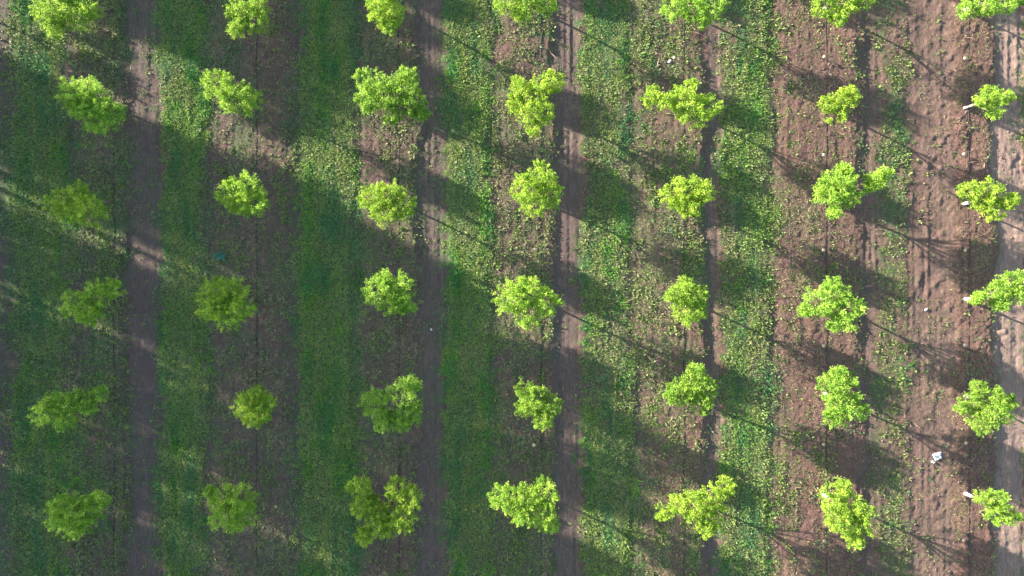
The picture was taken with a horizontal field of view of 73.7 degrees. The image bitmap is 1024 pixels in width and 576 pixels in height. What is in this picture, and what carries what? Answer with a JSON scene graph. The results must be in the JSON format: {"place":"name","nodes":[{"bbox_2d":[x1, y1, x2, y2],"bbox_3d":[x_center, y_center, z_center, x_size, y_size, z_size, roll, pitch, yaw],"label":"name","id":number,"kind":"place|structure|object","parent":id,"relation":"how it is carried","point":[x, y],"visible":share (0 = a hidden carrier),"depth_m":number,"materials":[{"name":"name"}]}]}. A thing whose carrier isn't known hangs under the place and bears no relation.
{"place":"outdoors","nodes":[
{"label":"outdoors","id":0,"kind":"place"},
{"bbox_2d":[0,0,1023,575],"bbox_3d":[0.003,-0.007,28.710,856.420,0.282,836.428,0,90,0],"label":"ground","id":1,"kind":"structure","parent":0,"point":[938,286],"depth_m":28.76,"materials":[{"name":"soil"}]},
{"bbox_2d":[26,384,110,432],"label":"fruit tree","id":2,"kind":"object","parent":1,"relation":"on","point":[73,402],"visible":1,"depth_m":26.73,"materials":[{"name":"green plant"}]},
{"bbox_2d":[28,0,111,39],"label":"fruit tree","id":3,"kind":"object","parent":1,"relation":"on","point":[63,19],"visible":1,"depth_m":26.67,"materials":[{"name":"green plant"}]},
{"bbox_2d":[41,179,111,230],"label":"fruit tree","id":4,"kind":"object","parent":1,"relation":"on","point":[78,209],"visible":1,"depth_m":26.64,"materials":[{"name":"green plant"}]},
{"bbox_2d":[41,489,113,541],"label":"fruit tree","id":5,"kind":"object","parent":1,"relation":"on","point":[64,512],"visible":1,"depth_m":26.59,"materials":[{"name":"green plant"}]},
{"bbox_2d":[53,75,127,136],"bbox_3d":[-16.659,-7.331,27.487,3.003,2.658,1.912,42,90,0],"label":"fruit tree","id":6,"kind":"object","parent":1,"relation":"on","point":[101,109],"visible":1,"depth_m":26.66,"materials":[{"name":"green plant"}]},
{"bbox_2d":[58,276,128,327],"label":"fruit tree","id":7,"kind":"object","parent":1,"relation":"on","point":[93,310],"visible":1,"depth_m":26.70,"materials":[{"name":"green plant"}]},
{"bbox_2d":[113,11,114,560],"bbox_3d":[-16.739,0.020,28.699,0.073,0.100,27.240,0,90,0],"label":"irrigation hose","id":8,"kind":"object","parent":1,"relation":"on","point":[113,287],"visible":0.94,"depth_m":28.68,"materials":[{"name":"black plastic"}]},
{"bbox_2d":[213,251,226,260],"bbox_3d":[-12.275,-1.374,28.626,0.682,0.238,0.510,0,90,0],"label":"weed plant","id":9,"kind":"object","parent":1,"relation":"on","point":[220,256],"visible":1,"depth_m":28.63,"materials":[{"name":"green plant"}]},
{"bbox_2d":[194,275,258,332],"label":"fruit tree","id":10,"kind":"object","parent":1,"relation":"on","point":[225,303],"visible":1,"depth_m":26.63,"materials":[{"name":"green plant"}]},
{"bbox_2d":[201,481,260,534],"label":"fruit tree","id":11,"kind":"object","parent":1,"relation":"on","point":[228,505],"visible":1,"depth_m":26.73,"materials":[{"name":"green plant"}]},
{"bbox_2d":[197,68,264,117],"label":"fruit tree","id":12,"kind":"object","parent":1,"relation":"on","point":[221,95],"visible":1,"depth_m":26.60,"materials":[{"name":"green plant"}]},
{"bbox_2d":[213,169,271,218],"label":"fruit tree","id":13,"kind":"object","parent":1,"relation":"on","point":[243,194],"visible":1,"depth_m":26.58,"materials":[{"name":"green plant"}]},
{"bbox_2d":[224,0,272,39],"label":"fruit tree","id":14,"kind":"object","parent":1,"relation":"on","point":[238,24],"visible":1,"depth_m":26.70,"materials":[{"name":"green plant"}]},
{"bbox_2d":[229,384,277,428],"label":"fruit tree","id":15,"kind":"object","parent":1,"relation":"on","point":[252,409],"visible":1,"depth_m":26.68,"materials":[{"name":"green plant"}]},
{"bbox_2d":[255,34,256,556],"bbox_3d":[-10.755,0.020,28.720,0.088,0.097,27.240,0,90,0],"label":"irrigation hose","id":16,"kind":"object","parent":1,"relation":"on","point":[256,286],"visible":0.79,"depth_m":28.71,"materials":[{"name":"black plastic"}]},
{"bbox_2d":[344,473,425,547],"bbox_3d":[-4.985,8.773,27.427,3.198,2.798,2.972,0,90,0],"label":"fruit tree","id":17,"kind":"object","parent":1,"relation":"on","point":[387,521],"visible":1,"depth_m":26.68,"materials":[{"name":"green plant"}]},
{"bbox_2d":[364,0,407,36],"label":"fruit tree","id":18,"kind":"object","parent":1,"relation":"on","point":[393,5],"visible":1,"depth_m":26.70,"materials":[{"name":"green plant"}]},
{"bbox_2d":[356,178,416,229],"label":"fruit tree","id":19,"kind":"object","parent":1,"relation":"on","point":[382,202],"visible":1,"depth_m":26.64,"materials":[{"name":"green plant"}]},
{"bbox_2d":[357,372,423,433],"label":"fruit tree","id":20,"kind":"object","parent":1,"relation":"on","point":[412,386],"visible":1,"depth_m":26.64,"materials":[{"name":"green plant"}]},
{"bbox_2d":[360,267,422,316],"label":"fruit tree","id":21,"kind":"object","parent":1,"relation":"on","point":[392,296],"visible":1,"depth_m":26.64,"materials":[{"name":"green plant"}]},
{"bbox_2d":[351,64,432,126],"bbox_3d":[-4.730,-7.573,27.425,3.246,2.800,2.463,0,90,0],"label":"fruit tree","id":22,"kind":"object","parent":1,"relation":"on","point":[404,77],"visible":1,"depth_m":26.64,"materials":[{"name":"green plant"}]},
{"bbox_2d":[398,4,399,575],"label":"irrigation hose","id":23,"kind":"object","parent":1,"relation":"on","point":[398,269],"visible":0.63,"depth_m":28.70,"materials":[{"name":"black plastic"}]},
{"bbox_2d":[0,0,1023,575],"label":"weeds","id":24,"kind":"object","parent":1,"relation":"on","point":[732,174],"visible":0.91,"depth_m":28.73,"materials":[{"name":"green plant"}]},
{"bbox_2d":[0,0,1023,575],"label":"grass","id":25,"kind":"structure","parent":1,"relation":"on","point":[322,164],"depth_m":28.73,"materials":[{"name":"green plant"}]},
{"bbox_2d":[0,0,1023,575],"bbox_3d":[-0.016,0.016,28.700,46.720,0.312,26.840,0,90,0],"label":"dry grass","id":26,"kind":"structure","parent":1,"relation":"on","point":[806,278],"depth_m":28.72,"materials":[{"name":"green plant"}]},
{"bbox_2d":[0,0,1023,575],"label":"soil clods","id":27,"kind":"object","parent":1,"relation":"on","point":[800,296],"visible":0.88,"depth_m":28.75,"materials":[{"name":"brown soil"}]},
{"bbox_2d":[486,474,560,533],"bbox_3d":[0.455,8.524,27.503,2.977,2.656,2.417,0,90,0],"label":"fruit tree","id":28,"kind":"object","parent":1,"relation":"on","point":[542,503],"visible":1,"depth_m":26.66,"materials":[{"name":"green plant"}]},
{"bbox_2d":[490,0,560,25],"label":"fruit tree","id":29,"kind":"object","parent":1,"relation":"on","point":[520,11],"visible":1,"depth_m":26.72,"materials":[{"name":"green plant"}]},
{"bbox_2d":[490,275,564,330],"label":"fruit tree","id":30,"kind":"object","parent":1,"relation":"on","point":[518,292],"visible":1,"depth_m":26.60,"materials":[{"name":"green plant"}]},
{"bbox_2d":[505,68,566,137],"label":"fruit tree","id":31,"kind":"object","parent":1,"relation":"on","point":[516,99],"visible":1,"depth_m":26.67,"materials":[{"name":"green plant"}]},
{"bbox_2d":[509,159,564,219],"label":"fruit tree","id":32,"kind":"object","parent":1,"relation":"on","point":[523,197],"visible":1,"depth_m":26.67,"materials":[{"name":"green plant"}]},
{"bbox_2d":[75,0,1001,575],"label":"wood chips","id":33,"kind":"object","parent":1,"relation":"on","point":[775,296],"visible":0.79,"depth_m":28.70,"materials":[{"name":"brown wood"}]},
{"bbox_2d":[513,376,563,431],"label":"fruit tree","id":34,"kind":"object","parent":1,"relation":"on","point":[530,392],"visible":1,"depth_m":26.66,"materials":[{"name":"green plant"}]},
{"bbox_2d":[540,16,541,517],"bbox_3d":[1.226,0.020,28.699,0.084,0.082,27.241,0,90,0],"label":"irrigation hose","id":35,"kind":"object","parent":1,"relation":"on","point":[541,279],"visible":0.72,"depth_m":28.69,"materials":[{"name":"black plastic"}]},
{"bbox_2d":[639,76,723,131],"bbox_3d":[6.725,-7.402,27.456,3.188,2.678,1.907,27,90,0],"label":"fruit tree","id":36,"kind":"object","parent":1,"relation":"on","point":[673,104],"visible":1,"depth_m":26.68,"materials":[{"name":"green plant"}]},
{"bbox_2d":[683,3,684,573],"bbox_3d":[7.222,0.020,28.691,0.083,0.103,27.241,0,90,0],"label":"irrigation hose","id":37,"kind":"object","parent":1,"relation":"on","point":[683,274],"visible":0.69,"depth_m":28.68,"materials":[{"name":"black plastic"}]},
{"bbox_2d":[662,274,708,328],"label":"fruit tree","id":38,"kind":"object","parent":1,"relation":"on","point":[685,298],"visible":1,"depth_m":26.66,"materials":[{"name":"green plant"}]},
{"bbox_2d":[656,172,717,220],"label":"fruit tree","id":39,"kind":"object","parent":1,"relation":"on","point":[682,200],"visible":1,"depth_m":26.74,"materials":[{"name":"green plant"}]},
{"bbox_2d":[660,360,720,416],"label":"fruit tree","id":40,"kind":"object","parent":1,"relation":"on","point":[692,393],"visible":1,"depth_m":26.69,"materials":[{"name":"green plant"}]},
{"bbox_2d":[659,0,730,31],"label":"fruit tree","id":41,"kind":"object","parent":1,"relation":"on","point":[703,17],"visible":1,"depth_m":26.79,"materials":[{"name":"green plant"}]},
{"bbox_2d":[654,474,736,540],"bbox_3d":[7.380,8.789,27.446,3.570,2.766,2.094,-21,90,0],"label":"fruit tree","id":42,"kind":"object","parent":1,"relation":"on","point":[703,508],"visible":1,"depth_m":26.70,"materials":[{"name":"green plant"}]},
{"bbox_2d":[825,1,826,574],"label":"irrigation hose","id":43,"kind":"object","parent":1,"relation":"on","point":[826,280],"visible":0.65,"depth_m":28.68,"materials":[{"name":"black plastic"}]},
{"bbox_2d":[796,275,868,333],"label":"fruit tree","id":44,"kind":"object","parent":1,"relation":"on","point":[828,303],"visible":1,"depth_m":26.70,"materials":[{"name":"green plant"}]},
{"bbox_2d":[817,84,862,125],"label":"fruit tree","id":45,"kind":"object","parent":1,"relation":"on","point":[830,105],"visible":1,"depth_m":26.71,"materials":[{"name":"green plant"}]},
{"bbox_2d":[810,0,877,29],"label":"fruit tree","id":46,"kind":"object","parent":1,"relation":"on","point":[850,6],"visible":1,"depth_m":26.81,"materials":[{"name":"green plant"}]},
{"bbox_2d":[815,364,873,429],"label":"fruit tree","id":47,"kind":"object","parent":1,"relation":"on","point":[837,379],"visible":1,"depth_m":26.66,"materials":[{"name":"green plant"}]},
{"bbox_2d":[817,475,876,551],"bbox_3d":[13.125,8.820,27.396,2.001,2.692,2.942,-42,90,0],"label":"fruit tree","id":48,"kind":"object","parent":1,"relation":"on","point":[838,505],"visible":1,"depth_m":26.58,"materials":[{"name":"green plant"}]},
{"bbox_2d":[809,161,895,220],"bbox_3d":[13.312,-4.197,27.415,3.397,2.777,2.004,-35,90,0],"label":"fruit tree","id":49,"kind":"object","parent":1,"relation":"on","point":[847,172],"visible":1,"depth_m":26.71,"materials":[{"name":"green plant"}]},
{"bbox_2d":[933,451,941,460],"bbox_3d":[17.923,7.087,28.744,0.410,0.124,0.319,-20,90,0],"label":"paper sheet","id":50,"kind":"object","parent":1,"relation":"on","point":[937,456],"visible":1,"depth_m":28.74,"materials":[{"name":"white paper"}]},
{"bbox_2d":[967,15,970,566],"bbox_3d":[19.206,0.020,28.682,0.079,0.152,27.241,0,90,0],"label":"irrigation hose","id":51,"kind":"object","parent":1,"relation":"on","point":[969,273],"visible":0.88,"depth_m":28.68,"materials":[{"name":"black plastic"}]},
{"bbox_2d":[951,378,1020,436],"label":"fruit tree","id":52,"kind":"object","parent":1,"relation":"on","point":[1001,402],"visible":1,"depth_m":26.73,"materials":[{"name":"green plant"}]},
{"bbox_2d":[956,175,1022,222],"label":"fruit tree","id":53,"kind":"object","parent":1,"relation":"on","point":[976,201],"visible":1,"depth_m":26.79,"materials":[{"name":"green plant"}]},
{"bbox_2d":[955,0,1023,20],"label":"fruit tree","id":54,"kind":"object","parent":1,"relation":"on","point":[968,6],"visible":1,"depth_m":26.86,"materials":[{"name":"green plant"}]},
{"bbox_2d":[963,84,1016,121],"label":"fruit tree","id":55,"kind":"object","parent":1,"relation":"on","point":[984,98],"visible":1,"depth_m":26.72,"materials":[{"name":"green plant"}]},
{"bbox_2d":[964,268,1023,311],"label":"fruit tree","id":56,"kind":"object","parent":1,"relation":"on","point":[1000,295],"visible":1,"depth_m":26.70,"materials":[{"name":"green plant"}]},
{"bbox_2d":[964,487,1023,527],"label":"fruit tree","id":57,"kind":"object","parent":1,"relation":"on","point":[991,504],"visible":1,"depth_m":26.83,"materials":[{"name":"green plant"}]}
]}

